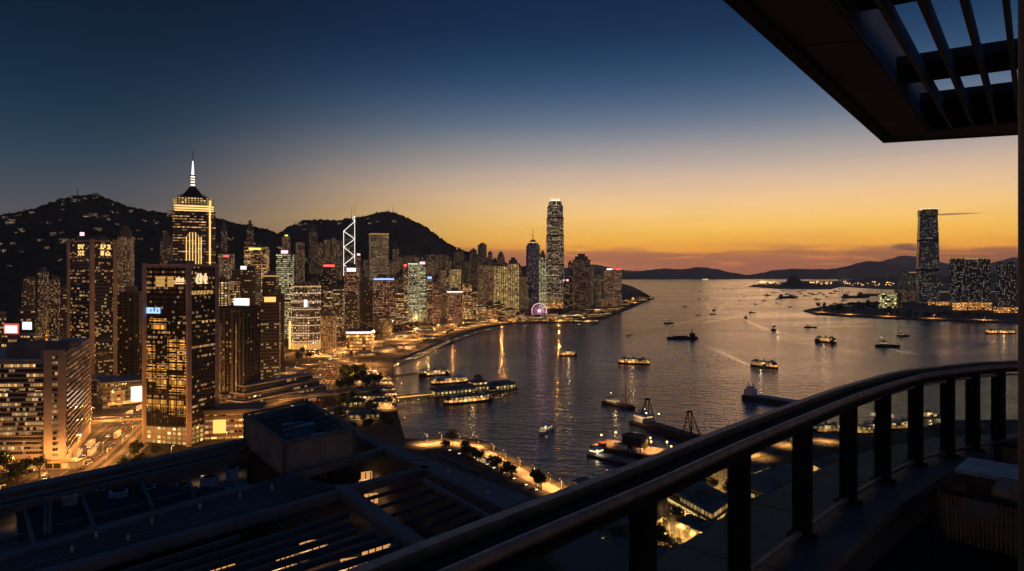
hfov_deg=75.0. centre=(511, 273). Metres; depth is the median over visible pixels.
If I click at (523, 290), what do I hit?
apartment tower
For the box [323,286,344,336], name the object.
office block
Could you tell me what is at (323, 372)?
road
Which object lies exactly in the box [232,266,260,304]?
office block
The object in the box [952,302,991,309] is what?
shopping podium
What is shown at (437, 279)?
apartment tower
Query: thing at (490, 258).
apartment tower
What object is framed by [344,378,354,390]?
tree
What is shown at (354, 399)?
tree
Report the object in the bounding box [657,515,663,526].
block
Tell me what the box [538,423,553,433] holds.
motor yacht
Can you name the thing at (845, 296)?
anchored ship
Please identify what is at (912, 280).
apartment tower
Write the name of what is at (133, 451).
tree
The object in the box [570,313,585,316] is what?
hall
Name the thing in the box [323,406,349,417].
pavilion
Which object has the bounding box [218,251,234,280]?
office tower
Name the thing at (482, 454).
tree
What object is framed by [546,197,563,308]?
skyscraper
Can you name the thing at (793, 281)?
island hill
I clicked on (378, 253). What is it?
office tower
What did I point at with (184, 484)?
rooftop machine
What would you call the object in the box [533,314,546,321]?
office block
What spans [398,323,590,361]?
promenade
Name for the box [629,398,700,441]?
dredger
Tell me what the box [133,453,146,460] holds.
tree
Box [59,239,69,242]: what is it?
hillside house
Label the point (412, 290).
office tower
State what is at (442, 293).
apartment tower
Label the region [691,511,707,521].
tree
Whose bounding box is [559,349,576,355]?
ferry
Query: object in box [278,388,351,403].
footbridge
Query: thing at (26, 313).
office block
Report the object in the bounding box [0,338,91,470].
hotel
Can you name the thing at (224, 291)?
office block
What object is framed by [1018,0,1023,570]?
column
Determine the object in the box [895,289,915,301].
station hall
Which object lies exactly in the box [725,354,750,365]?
wake
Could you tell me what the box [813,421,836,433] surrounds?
moored boat
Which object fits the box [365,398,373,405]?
tree
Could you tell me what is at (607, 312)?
pier shed
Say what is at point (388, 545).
lounge window
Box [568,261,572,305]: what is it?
office tower
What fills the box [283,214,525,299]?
hills
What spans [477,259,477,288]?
apartment tower
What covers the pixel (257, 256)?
hotel tower
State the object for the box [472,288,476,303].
office block
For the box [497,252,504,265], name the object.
apartment tower
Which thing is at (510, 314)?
office block
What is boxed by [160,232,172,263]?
apartment tower
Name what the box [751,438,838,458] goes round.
promenade
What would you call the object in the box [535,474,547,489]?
tree
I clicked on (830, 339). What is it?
ferry
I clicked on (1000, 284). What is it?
apartment tower
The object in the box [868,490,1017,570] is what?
terrace floor
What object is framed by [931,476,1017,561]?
armchair
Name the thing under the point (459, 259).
apartment tower
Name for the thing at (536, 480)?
tree
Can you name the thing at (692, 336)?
coaster
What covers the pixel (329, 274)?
office tower
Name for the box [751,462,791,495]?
building
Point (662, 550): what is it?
block
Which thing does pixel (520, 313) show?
office block
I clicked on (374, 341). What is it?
pavement
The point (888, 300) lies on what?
museum
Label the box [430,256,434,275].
apartment tower
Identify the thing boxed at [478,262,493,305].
hotel tower
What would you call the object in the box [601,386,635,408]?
crane vessel
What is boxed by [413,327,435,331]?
pavilion
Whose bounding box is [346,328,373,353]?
exhibition hall
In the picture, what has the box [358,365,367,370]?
tree
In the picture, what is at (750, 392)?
cargo barge
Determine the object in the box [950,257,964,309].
apartment tower
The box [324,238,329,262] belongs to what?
apartment tower
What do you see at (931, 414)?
moored boat
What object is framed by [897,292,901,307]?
office block
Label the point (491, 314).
office block
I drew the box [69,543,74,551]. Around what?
roof vent
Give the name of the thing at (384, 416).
tree
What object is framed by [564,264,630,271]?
hills
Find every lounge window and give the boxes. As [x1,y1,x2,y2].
[211,563,234,570]
[275,554,295,568]
[298,540,326,550]
[339,557,357,569]
[360,471,371,478]
[361,544,389,555]
[363,493,378,502]
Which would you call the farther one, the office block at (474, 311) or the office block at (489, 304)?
the office block at (474, 311)
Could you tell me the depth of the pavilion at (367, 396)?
663.49 m
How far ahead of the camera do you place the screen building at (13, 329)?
559.54 m
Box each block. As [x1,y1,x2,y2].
[0,311,5,347]
[15,317,36,333]
[17,305,34,333]
[53,330,60,340]
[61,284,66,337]
[219,275,229,305]
[230,277,239,304]
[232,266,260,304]
[262,271,278,301]
[321,310,336,351]
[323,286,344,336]
[345,290,358,343]
[359,278,372,328]
[375,313,393,336]
[394,288,406,326]
[407,284,407,318]
[432,287,439,323]
[446,278,448,313]
[447,288,462,324]
[462,282,471,318]
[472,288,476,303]
[473,304,481,318]
[476,306,486,322]
[484,301,494,306]
[487,307,496,321]
[493,301,504,319]
[505,309,515,320]
[516,310,525,319]
[523,312,533,321]
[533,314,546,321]
[546,309,555,321]
[563,279,569,312]
[571,477,589,484]
[592,530,607,538]
[600,298,603,307]
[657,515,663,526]
[657,546,671,557]
[673,514,702,540]
[689,519,721,537]
[751,462,769,473]
[751,490,757,498]
[751,494,767,501]
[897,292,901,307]
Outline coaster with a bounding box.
[667,330,697,338]
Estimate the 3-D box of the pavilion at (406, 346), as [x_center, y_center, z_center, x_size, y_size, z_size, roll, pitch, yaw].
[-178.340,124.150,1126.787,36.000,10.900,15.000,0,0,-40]
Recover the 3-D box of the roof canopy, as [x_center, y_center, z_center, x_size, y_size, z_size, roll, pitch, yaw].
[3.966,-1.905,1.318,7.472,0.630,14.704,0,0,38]
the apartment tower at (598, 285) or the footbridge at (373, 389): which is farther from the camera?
the apartment tower at (598, 285)
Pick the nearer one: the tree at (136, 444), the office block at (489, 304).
the tree at (136, 444)
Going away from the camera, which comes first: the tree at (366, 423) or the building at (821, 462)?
the building at (821, 462)
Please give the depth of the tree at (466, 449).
456.44 m
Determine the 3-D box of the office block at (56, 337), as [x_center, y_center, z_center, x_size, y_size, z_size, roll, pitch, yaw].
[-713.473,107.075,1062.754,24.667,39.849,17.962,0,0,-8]
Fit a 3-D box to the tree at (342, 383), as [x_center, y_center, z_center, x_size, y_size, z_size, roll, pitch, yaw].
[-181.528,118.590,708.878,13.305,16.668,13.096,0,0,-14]
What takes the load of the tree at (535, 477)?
on the ground at (392, 434)
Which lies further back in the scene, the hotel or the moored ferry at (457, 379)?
the moored ferry at (457, 379)
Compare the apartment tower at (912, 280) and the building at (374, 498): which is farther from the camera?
the apartment tower at (912, 280)
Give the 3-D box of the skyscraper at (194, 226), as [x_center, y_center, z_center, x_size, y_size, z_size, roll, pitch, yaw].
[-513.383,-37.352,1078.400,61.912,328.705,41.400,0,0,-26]
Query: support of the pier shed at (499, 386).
in the water
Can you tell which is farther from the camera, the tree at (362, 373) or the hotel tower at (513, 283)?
the hotel tower at (513, 283)
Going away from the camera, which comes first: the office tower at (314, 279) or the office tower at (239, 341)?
the office tower at (239, 341)
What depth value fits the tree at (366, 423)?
534.40 m
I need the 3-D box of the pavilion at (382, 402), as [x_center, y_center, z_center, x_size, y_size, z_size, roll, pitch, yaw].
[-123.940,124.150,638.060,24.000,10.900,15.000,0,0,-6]
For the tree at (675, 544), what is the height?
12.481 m
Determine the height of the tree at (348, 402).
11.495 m
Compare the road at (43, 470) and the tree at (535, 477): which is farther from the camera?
the road at (43, 470)
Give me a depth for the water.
942.79 m
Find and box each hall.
[91,375,118,396]
[96,374,141,409]
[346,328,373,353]
[558,313,572,316]
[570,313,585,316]
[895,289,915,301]
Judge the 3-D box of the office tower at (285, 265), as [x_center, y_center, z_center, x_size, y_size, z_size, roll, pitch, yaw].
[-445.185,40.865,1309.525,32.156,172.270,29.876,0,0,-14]
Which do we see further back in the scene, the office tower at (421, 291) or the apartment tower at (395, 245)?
the apartment tower at (395, 245)
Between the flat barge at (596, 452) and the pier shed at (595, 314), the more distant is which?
the pier shed at (595, 314)
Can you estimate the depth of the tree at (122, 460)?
427.85 m
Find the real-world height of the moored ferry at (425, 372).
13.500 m
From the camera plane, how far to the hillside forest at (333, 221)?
4104.31 m
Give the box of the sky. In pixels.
[0,0,1017,273]
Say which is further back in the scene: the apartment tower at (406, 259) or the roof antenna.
the apartment tower at (406, 259)
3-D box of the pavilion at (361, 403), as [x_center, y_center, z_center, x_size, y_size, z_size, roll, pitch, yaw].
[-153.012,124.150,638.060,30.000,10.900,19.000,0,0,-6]
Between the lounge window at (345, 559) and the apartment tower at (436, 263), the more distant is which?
the apartment tower at (436, 263)
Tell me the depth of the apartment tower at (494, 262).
3348.46 m
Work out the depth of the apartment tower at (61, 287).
1552.59 m
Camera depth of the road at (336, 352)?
1207.64 m
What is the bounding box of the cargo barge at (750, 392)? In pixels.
[742,382,796,404]
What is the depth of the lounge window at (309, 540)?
58.45 m
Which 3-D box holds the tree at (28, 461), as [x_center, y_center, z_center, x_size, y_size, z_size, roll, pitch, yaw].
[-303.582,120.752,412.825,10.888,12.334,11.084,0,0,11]
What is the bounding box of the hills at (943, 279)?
[832,273,1017,282]
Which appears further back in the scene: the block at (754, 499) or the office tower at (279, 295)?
the office tower at (279, 295)
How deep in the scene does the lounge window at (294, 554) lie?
54.81 m
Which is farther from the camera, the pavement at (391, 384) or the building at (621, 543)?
the pavement at (391, 384)
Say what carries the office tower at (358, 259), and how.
on the ground at (392, 434)
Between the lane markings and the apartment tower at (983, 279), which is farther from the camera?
the apartment tower at (983, 279)
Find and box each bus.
[73,448,82,457]
[87,438,94,447]
[87,446,96,455]
[114,430,120,437]
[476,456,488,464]
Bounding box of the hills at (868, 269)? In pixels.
[564,261,1005,278]
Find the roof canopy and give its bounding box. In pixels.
[723,0,1017,142]
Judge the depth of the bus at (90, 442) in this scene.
487.01 m
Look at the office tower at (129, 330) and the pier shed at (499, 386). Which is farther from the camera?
the office tower at (129, 330)
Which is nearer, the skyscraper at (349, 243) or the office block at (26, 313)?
the office block at (26, 313)
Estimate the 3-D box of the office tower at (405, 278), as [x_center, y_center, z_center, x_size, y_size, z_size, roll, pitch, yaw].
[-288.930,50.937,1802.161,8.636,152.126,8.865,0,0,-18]
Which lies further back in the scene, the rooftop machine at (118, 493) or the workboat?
the workboat
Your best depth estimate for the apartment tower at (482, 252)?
2699.56 m
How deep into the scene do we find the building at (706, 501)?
339.39 m
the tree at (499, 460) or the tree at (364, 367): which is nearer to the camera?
the tree at (499, 460)
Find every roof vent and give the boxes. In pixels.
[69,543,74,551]
[125,532,130,540]
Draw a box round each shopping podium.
[928,301,949,305]
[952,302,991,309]
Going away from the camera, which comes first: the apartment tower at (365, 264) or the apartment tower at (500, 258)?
the apartment tower at (500, 258)
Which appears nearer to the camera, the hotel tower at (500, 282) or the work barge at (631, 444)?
the work barge at (631, 444)
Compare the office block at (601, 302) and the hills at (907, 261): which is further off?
the hills at (907, 261)
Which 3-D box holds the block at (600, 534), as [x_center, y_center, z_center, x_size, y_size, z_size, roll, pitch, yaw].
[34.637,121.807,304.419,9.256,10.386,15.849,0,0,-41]
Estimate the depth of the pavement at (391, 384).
818.85 m
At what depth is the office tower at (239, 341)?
616.74 m
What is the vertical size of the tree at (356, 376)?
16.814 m
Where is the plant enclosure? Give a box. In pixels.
[243,400,355,475]
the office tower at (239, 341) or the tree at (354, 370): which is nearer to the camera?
the office tower at (239, 341)
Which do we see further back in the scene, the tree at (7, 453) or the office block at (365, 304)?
the office block at (365, 304)
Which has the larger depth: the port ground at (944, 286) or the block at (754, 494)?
the port ground at (944, 286)
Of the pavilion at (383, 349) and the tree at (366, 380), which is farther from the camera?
the pavilion at (383, 349)
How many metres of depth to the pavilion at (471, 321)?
1686.36 m
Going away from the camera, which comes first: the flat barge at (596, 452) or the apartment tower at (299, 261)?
the flat barge at (596, 452)
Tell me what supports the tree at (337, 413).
on the ground at (392, 434)
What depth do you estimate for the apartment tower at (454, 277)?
1998.60 m
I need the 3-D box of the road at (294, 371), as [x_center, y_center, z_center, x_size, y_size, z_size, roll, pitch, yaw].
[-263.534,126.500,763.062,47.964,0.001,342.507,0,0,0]
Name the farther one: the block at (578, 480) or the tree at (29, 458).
the tree at (29, 458)
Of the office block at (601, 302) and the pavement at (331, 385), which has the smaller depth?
the pavement at (331, 385)
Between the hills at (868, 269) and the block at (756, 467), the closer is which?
the block at (756, 467)
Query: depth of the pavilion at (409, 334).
1333.57 m
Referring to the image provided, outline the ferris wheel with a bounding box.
[531,303,546,314]
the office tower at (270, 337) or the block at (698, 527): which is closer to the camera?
the block at (698, 527)
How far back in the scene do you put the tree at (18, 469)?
398.70 m
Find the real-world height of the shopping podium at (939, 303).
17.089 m
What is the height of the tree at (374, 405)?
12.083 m
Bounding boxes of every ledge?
[657,433,1017,570]
[757,445,993,570]
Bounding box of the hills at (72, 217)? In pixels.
[0,198,343,334]
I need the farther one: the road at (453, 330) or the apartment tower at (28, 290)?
the road at (453, 330)
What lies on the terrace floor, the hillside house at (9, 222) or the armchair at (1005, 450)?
the armchair at (1005, 450)
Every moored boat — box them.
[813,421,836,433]
[835,423,873,434]
[861,420,873,430]
[891,417,907,430]
[924,409,938,417]
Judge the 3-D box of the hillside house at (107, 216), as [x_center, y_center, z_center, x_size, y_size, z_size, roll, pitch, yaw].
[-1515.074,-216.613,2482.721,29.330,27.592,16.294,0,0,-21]
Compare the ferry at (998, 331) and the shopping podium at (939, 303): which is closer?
the ferry at (998, 331)
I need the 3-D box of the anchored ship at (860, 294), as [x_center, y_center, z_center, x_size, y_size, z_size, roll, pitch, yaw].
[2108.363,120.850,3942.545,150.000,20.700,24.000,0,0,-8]
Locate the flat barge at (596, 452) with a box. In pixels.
[587,446,636,465]
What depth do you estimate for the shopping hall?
632.57 m
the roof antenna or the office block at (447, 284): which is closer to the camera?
the roof antenna
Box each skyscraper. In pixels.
[173,149,215,263]
[343,206,355,275]
[526,235,539,310]
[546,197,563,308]
[915,208,939,302]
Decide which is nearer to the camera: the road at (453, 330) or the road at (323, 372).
the road at (323, 372)
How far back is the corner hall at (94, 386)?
686.80 m
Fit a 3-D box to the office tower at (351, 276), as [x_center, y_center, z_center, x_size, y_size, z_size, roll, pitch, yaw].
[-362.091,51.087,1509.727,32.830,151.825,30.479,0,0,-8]
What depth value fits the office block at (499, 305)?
1821.79 m
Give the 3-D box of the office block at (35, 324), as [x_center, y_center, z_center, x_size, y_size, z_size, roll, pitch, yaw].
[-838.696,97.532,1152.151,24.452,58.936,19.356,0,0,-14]
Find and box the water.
[392,274,1017,483]
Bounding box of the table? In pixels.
[955,457,1017,496]
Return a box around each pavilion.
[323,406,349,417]
[335,398,368,407]
[345,409,382,421]
[346,376,373,385]
[351,351,376,357]
[356,392,385,401]
[370,397,395,407]
[373,346,397,352]
[389,332,418,337]
[396,343,416,349]
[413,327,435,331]
[419,335,436,340]
[439,323,457,327]
[463,320,480,323]
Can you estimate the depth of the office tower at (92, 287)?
740.93 m
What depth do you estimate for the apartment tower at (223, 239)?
1898.86 m
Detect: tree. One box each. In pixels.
[0,450,10,456]
[0,453,13,475]
[0,478,12,488]
[1,477,17,486]
[2,469,17,484]
[6,459,27,475]
[6,461,29,484]
[16,459,29,478]
[21,456,31,475]
[29,453,50,477]
[116,455,128,463]
[128,439,142,448]
[128,447,141,455]
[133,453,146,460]
[151,443,161,455]
[151,447,161,454]
[332,410,341,416]
[335,378,342,388]
[337,379,346,392]
[338,394,347,404]
[342,369,351,375]
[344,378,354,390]
[344,398,350,405]
[349,390,355,397]
[351,366,360,374]
[351,395,359,407]
[352,373,361,385]
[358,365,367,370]
[359,369,366,376]
[361,376,371,390]
[364,420,371,431]
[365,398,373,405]
[367,416,374,429]
[372,403,379,409]
[373,373,382,385]
[379,410,389,427]
[440,439,450,452]
[444,428,460,444]
[460,439,470,447]
[460,445,471,453]
[471,448,480,458]
[476,449,485,463]
[485,455,497,471]
[492,455,503,471]
[499,463,508,478]
[505,462,517,479]
[529,466,542,487]
[532,471,545,488]
[533,472,542,489]
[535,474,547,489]
[657,521,668,544]
[657,529,662,541]
[657,532,673,545]
[665,534,681,549]
[669,504,686,518]
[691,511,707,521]
[704,476,719,486]
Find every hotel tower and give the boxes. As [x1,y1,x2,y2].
[244,244,268,301]
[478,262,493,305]
[494,264,506,307]
[507,257,518,311]
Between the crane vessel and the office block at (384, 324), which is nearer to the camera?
the crane vessel
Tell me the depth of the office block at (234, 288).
1048.91 m
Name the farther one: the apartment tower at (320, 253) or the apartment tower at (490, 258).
the apartment tower at (490, 258)
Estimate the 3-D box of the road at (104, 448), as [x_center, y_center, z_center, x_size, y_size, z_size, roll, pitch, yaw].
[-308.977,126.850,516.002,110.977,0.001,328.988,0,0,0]
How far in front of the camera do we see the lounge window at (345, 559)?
54.50 m
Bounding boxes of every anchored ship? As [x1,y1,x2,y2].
[778,294,796,297]
[841,294,869,297]
[856,292,877,295]
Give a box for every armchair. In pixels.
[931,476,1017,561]
[994,437,1017,464]
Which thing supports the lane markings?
on the road at (104, 448)
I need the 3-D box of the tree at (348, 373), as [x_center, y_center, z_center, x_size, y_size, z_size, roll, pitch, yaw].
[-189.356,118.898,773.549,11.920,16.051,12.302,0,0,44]
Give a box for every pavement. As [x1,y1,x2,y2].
[24,406,141,483]
[99,428,148,467]
[281,364,317,375]
[285,349,349,407]
[295,349,395,408]
[302,321,463,357]
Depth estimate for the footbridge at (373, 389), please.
671.31 m
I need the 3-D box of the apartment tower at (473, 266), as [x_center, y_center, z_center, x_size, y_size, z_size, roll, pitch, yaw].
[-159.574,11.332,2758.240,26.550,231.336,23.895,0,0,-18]
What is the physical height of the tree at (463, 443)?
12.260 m
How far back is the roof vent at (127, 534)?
45.14 m
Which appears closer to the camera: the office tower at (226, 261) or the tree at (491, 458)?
the tree at (491, 458)
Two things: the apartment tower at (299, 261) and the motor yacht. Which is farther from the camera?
the apartment tower at (299, 261)
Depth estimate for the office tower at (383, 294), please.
1553.76 m
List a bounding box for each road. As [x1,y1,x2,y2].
[0,460,92,473]
[33,408,141,481]
[108,432,143,465]
[281,364,314,376]
[290,349,347,406]
[297,349,392,409]
[304,314,585,357]
[398,317,585,344]
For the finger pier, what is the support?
on the water
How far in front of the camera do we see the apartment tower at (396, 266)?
2308.16 m
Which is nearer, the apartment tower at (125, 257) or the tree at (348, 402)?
the tree at (348, 402)
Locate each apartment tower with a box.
[22,276,35,308]
[37,267,48,333]
[50,274,59,340]
[60,286,62,319]
[117,226,133,291]
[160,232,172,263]
[221,221,226,251]
[246,220,253,245]
[282,231,289,251]
[295,241,304,281]
[309,224,317,275]
[318,241,322,275]
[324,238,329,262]
[331,236,336,262]
[337,239,341,280]
[363,258,367,280]
[392,242,398,262]
[393,248,398,259]
[393,260,399,276]
[394,272,402,291]
[399,252,402,268]
[403,255,409,275]
[412,257,418,263]
[425,260,430,274]
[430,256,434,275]
[432,276,437,288]
[434,277,439,288]
[435,254,437,273]
[439,255,445,277]
[440,267,445,317]
[444,254,448,276]
[449,267,460,289]
[454,250,463,289]
[464,256,469,282]
[470,248,476,289]
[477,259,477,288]
[478,243,486,264]
[488,251,492,264]
[493,258,496,294]
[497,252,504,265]
[519,273,527,308]
[590,265,593,305]
[595,272,601,306]
[898,271,908,288]
[909,271,915,288]
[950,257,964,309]
[965,258,977,301]
[978,257,989,301]
[996,262,1004,305]
[1006,262,1015,305]
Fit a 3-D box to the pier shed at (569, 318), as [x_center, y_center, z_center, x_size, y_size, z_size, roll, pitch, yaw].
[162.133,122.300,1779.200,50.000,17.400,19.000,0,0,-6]
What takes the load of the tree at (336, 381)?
on the ground at (392, 434)
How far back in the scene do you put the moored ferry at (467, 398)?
667.86 m
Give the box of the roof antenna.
[325,443,325,478]
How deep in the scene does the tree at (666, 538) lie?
297.57 m
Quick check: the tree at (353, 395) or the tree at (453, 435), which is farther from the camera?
the tree at (353, 395)
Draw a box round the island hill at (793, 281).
[778,276,829,286]
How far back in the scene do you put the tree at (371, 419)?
541.23 m
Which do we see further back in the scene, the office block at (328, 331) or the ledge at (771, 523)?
the office block at (328, 331)
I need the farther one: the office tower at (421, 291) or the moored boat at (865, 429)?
the office tower at (421, 291)
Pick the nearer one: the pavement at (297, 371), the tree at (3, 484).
the tree at (3, 484)
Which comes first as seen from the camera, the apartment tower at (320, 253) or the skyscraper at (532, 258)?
the skyscraper at (532, 258)
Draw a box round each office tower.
[67,232,116,374]
[117,286,141,375]
[142,261,218,446]
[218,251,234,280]
[219,298,260,402]
[261,297,280,379]
[270,289,284,362]
[276,250,293,338]
[289,282,321,349]
[307,277,321,314]
[322,262,336,314]
[344,263,359,293]
[356,253,360,280]
[369,233,388,280]
[373,275,394,327]
[403,264,406,291]
[408,261,417,321]
[418,262,425,321]
[426,273,431,322]
[539,251,545,312]
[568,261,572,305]
[573,254,589,309]
[604,267,612,306]
[613,268,621,308]
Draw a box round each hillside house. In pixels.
[4,217,14,224]
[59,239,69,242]
[100,211,109,217]
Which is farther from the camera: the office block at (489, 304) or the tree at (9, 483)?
the office block at (489, 304)
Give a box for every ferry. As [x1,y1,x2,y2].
[418,366,449,376]
[430,374,467,384]
[442,391,492,404]
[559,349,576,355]
[617,356,649,364]
[750,358,778,368]
[814,335,836,342]
[984,327,1015,333]
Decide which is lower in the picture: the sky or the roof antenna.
the roof antenna
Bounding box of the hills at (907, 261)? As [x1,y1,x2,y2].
[880,255,1017,272]
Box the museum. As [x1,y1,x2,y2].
[878,293,896,307]
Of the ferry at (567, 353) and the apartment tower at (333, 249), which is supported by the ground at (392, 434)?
the apartment tower at (333, 249)
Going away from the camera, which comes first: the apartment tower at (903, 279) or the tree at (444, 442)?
the tree at (444, 442)
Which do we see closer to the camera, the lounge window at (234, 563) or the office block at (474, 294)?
the lounge window at (234, 563)
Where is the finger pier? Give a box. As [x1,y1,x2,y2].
[392,373,418,376]
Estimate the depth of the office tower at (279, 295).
949.96 m
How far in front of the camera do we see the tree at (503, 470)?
410.12 m
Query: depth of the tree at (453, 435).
491.12 m
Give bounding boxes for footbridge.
[91,413,141,427]
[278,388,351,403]
[352,387,394,393]
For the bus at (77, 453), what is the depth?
459.57 m
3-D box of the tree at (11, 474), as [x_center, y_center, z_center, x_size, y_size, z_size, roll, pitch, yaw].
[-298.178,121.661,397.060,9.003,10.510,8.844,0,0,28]
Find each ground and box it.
[0,280,1017,545]
[748,281,1017,290]
[803,292,1017,323]
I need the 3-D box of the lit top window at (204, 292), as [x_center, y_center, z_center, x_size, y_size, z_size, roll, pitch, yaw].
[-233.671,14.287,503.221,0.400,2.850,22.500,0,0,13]
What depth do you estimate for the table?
5.45 m
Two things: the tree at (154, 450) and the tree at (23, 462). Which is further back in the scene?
the tree at (154, 450)
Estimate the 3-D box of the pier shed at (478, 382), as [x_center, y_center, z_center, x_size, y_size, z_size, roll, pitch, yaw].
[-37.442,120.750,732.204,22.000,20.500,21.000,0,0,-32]
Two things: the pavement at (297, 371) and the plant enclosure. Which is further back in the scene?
the pavement at (297, 371)
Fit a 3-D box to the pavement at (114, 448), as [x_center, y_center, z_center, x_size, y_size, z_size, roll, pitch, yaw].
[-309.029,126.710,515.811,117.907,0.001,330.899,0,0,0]
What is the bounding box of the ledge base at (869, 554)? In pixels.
[838,475,993,570]
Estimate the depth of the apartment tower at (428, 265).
2319.18 m
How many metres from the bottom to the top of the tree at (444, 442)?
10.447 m
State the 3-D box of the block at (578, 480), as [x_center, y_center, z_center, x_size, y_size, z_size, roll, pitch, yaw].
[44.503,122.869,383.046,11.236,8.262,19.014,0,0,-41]
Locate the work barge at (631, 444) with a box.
[590,432,671,458]
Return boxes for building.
[0,431,628,570]
[1,322,49,347]
[203,402,267,440]
[226,373,332,410]
[600,516,628,552]
[668,480,726,520]
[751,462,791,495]
[813,453,838,471]
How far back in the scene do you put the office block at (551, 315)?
1757.19 m
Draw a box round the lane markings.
[43,421,137,478]
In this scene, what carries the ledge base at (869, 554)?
on the terrace floor
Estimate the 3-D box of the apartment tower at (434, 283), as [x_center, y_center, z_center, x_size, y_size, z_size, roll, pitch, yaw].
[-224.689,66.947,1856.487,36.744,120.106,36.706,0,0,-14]
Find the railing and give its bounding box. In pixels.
[345,360,1017,570]
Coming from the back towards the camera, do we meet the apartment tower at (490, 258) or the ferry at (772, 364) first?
the apartment tower at (490, 258)
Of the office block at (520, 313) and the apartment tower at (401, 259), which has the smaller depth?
the office block at (520, 313)
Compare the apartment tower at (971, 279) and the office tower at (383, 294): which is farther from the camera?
the apartment tower at (971, 279)
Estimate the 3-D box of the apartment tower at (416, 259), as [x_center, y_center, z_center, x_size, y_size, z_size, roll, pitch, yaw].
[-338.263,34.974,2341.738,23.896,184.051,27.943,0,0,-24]
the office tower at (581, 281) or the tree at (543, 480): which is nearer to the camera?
the tree at (543, 480)
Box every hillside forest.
[0,194,343,285]
[278,211,525,274]
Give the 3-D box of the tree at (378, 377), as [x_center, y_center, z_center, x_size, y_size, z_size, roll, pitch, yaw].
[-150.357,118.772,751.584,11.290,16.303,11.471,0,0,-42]
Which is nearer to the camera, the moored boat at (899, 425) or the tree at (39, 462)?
the tree at (39, 462)
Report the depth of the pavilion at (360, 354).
1012.61 m
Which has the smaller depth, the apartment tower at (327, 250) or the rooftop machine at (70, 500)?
the rooftop machine at (70, 500)
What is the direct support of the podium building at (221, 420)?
on the pavement at (331, 385)
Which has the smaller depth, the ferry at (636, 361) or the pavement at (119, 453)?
the pavement at (119, 453)
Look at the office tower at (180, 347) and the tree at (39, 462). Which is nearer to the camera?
the tree at (39, 462)
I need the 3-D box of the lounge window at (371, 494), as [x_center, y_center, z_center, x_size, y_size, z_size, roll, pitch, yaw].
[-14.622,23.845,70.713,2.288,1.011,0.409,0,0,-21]
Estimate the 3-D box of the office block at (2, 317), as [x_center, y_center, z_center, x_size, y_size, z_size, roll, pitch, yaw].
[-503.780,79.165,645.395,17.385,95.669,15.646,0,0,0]
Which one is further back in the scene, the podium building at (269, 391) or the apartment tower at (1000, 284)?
the apartment tower at (1000, 284)
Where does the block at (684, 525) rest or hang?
on the ground at (392, 434)
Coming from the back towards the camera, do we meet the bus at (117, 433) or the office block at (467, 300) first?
the office block at (467, 300)
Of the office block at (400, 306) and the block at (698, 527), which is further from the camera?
the office block at (400, 306)
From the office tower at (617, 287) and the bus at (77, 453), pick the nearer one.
the bus at (77, 453)
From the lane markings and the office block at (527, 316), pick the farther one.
the office block at (527, 316)
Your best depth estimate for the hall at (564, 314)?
1937.31 m
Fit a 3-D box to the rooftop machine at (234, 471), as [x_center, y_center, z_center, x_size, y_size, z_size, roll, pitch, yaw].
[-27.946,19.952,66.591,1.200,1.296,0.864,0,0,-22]
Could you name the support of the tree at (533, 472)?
on the ground at (392, 434)
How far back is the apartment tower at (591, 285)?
2650.27 m
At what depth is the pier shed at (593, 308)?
2311.54 m
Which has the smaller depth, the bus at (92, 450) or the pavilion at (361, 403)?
the bus at (92, 450)
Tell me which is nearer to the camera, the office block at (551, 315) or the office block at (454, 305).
the office block at (454, 305)
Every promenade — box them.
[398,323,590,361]
[412,441,560,492]
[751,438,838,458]
[811,311,1017,320]
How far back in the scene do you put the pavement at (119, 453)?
478.05 m
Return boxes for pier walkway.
[394,392,433,401]
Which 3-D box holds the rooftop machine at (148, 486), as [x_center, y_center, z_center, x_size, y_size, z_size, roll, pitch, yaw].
[-32.773,19.844,60.071,1.200,1.512,1.251,0,0,-28]
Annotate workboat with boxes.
[875,337,899,346]
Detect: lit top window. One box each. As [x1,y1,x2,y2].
[156,276,176,286]
[192,290,211,294]
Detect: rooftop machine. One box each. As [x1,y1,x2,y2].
[62,490,78,506]
[109,488,127,498]
[140,484,155,490]
[175,482,188,486]
[200,474,218,486]
[225,466,238,481]
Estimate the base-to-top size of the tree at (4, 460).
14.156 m
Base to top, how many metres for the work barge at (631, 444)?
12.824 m
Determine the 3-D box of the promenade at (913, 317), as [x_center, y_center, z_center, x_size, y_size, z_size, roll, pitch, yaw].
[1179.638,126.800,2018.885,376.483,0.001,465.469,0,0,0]
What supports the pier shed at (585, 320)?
in the water
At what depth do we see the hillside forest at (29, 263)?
2578.97 m
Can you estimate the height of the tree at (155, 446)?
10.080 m
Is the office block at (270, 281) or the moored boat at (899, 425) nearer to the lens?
the moored boat at (899, 425)
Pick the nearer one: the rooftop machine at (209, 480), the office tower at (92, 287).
the rooftop machine at (209, 480)
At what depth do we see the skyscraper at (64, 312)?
999.03 m
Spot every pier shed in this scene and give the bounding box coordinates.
[429,384,477,399]
[468,374,488,391]
[484,380,518,392]
[564,316,581,322]
[569,310,588,313]
[573,318,598,322]
[585,308,601,309]
[586,312,605,317]
[594,311,611,313]
[601,307,619,310]
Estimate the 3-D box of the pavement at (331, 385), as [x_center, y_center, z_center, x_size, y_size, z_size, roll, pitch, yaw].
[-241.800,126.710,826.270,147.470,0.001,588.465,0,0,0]

